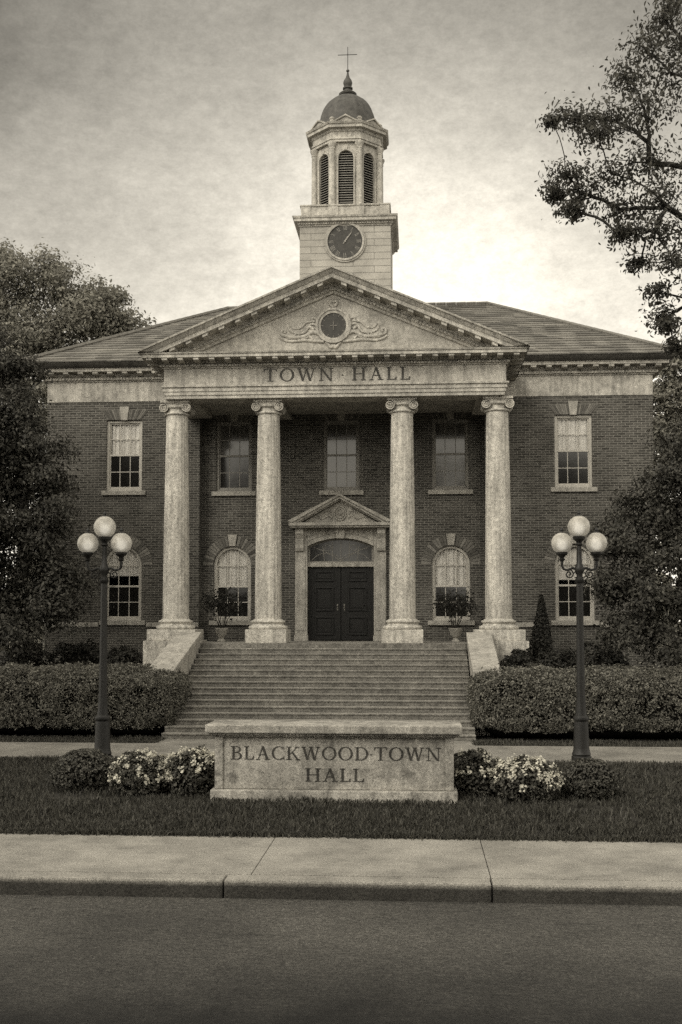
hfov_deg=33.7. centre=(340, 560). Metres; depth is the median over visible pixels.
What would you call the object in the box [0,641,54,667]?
shrub
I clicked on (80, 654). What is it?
shrub
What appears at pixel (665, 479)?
dark tree
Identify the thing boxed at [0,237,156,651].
broadleaf tree
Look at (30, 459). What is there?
dark tree
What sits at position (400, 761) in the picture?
stone sign
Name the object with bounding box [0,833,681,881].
sidewalk
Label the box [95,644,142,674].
shrub
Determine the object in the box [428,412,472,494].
window
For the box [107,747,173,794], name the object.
flowering bush
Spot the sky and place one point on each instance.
(160, 145)
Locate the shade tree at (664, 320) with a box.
[534,0,681,359]
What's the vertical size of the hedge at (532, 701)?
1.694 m
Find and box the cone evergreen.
[529,594,553,663]
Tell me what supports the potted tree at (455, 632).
on the town hall
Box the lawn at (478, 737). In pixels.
[0,652,681,836]
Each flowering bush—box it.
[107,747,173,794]
[161,744,214,794]
[454,747,503,794]
[489,753,565,801]
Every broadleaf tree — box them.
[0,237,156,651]
[653,329,681,581]
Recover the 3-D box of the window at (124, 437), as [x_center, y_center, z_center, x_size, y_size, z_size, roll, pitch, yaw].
[-6.329,-3.209,32.977,1.441,2.600,0.286,0,-3,4]
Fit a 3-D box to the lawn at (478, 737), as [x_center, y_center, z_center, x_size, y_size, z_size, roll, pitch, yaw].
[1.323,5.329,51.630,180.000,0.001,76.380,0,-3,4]
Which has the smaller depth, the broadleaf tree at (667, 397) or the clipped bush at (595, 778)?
the clipped bush at (595, 778)
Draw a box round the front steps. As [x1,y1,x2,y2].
[147,632,500,740]
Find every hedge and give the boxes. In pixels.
[0,660,194,734]
[464,661,681,738]
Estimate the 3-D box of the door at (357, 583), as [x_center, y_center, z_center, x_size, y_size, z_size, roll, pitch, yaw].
[0.478,1.241,32.755,0.949,2.126,0.134,0,-3,4]
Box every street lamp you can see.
[77,511,131,756]
[551,511,606,760]
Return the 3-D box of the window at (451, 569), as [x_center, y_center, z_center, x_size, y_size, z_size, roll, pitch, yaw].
[3.177,0.534,32.540,1.720,2.640,0.286,0,-3,4]
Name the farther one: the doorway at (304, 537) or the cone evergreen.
the doorway at (304, 537)
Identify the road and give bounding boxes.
[0,894,681,1023]
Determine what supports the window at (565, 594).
in the town hall
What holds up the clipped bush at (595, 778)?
on the lawn at (478, 737)
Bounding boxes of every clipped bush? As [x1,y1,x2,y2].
[48,748,116,790]
[559,758,621,798]
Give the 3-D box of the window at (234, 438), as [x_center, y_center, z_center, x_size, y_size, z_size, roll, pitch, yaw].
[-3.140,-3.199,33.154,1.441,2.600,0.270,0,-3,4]
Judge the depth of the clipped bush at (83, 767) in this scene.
17.17 m
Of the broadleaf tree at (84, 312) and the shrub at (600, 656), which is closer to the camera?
the shrub at (600, 656)
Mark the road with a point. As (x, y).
(112, 960)
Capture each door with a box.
[308,567,340,639]
[341,567,373,639]
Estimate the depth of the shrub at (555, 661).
28.25 m
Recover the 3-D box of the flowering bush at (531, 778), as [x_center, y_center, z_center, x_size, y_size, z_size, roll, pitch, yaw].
[2.708,3.136,16.388,1.108,0.666,1.044,0,-3,4]
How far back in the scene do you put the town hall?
32.41 m
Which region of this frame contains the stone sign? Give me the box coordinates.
[205,720,461,803]
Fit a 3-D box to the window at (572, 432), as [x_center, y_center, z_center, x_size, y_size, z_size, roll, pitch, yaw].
[6.612,-3.254,32.105,1.441,2.600,0.286,0,-3,4]
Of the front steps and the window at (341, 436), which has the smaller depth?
the front steps
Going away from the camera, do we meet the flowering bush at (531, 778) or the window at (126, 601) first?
the flowering bush at (531, 778)
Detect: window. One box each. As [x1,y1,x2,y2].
[94,534,151,624]
[101,407,147,494]
[203,535,255,624]
[211,415,255,495]
[319,413,363,494]
[421,534,480,624]
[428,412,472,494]
[544,534,604,624]
[547,401,597,491]
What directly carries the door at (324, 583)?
in the town hall
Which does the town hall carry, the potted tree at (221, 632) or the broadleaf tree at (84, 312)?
the potted tree at (221, 632)
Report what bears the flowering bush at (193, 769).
on the lawn at (478, 737)
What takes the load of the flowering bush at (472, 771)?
on the lawn at (478, 737)
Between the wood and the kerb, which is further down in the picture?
the kerb
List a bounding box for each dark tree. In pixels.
[0,316,113,663]
[574,410,681,667]
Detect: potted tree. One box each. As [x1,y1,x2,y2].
[197,585,252,641]
[428,586,482,641]
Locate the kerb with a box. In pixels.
[0,871,681,905]
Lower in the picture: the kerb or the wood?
the kerb
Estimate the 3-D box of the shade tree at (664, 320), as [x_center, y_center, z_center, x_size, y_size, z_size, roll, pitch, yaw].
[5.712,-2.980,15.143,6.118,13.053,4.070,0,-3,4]
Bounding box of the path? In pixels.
[0,739,681,763]
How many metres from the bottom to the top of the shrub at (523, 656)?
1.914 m
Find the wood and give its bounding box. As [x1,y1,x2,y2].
[0,544,681,651]
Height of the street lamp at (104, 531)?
4.648 m
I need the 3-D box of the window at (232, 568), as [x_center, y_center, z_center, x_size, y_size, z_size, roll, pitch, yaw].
[-3.169,0.556,32.967,1.720,2.640,0.287,0,-3,4]
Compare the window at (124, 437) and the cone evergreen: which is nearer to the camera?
the cone evergreen
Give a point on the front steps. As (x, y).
(335, 682)
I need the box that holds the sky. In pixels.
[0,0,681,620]
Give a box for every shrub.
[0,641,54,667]
[45,638,99,674]
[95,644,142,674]
[499,648,540,675]
[535,646,585,673]
[574,641,637,668]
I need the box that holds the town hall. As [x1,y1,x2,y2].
[22,47,676,686]
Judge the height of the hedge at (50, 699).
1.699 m
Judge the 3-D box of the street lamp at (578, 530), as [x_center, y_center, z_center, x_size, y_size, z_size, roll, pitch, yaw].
[4.457,1.377,21.004,1.036,4.648,0.416,0,-3,4]
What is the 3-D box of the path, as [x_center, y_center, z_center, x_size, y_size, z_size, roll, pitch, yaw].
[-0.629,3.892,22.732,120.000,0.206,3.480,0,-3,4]
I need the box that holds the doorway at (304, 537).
[294,527,385,640]

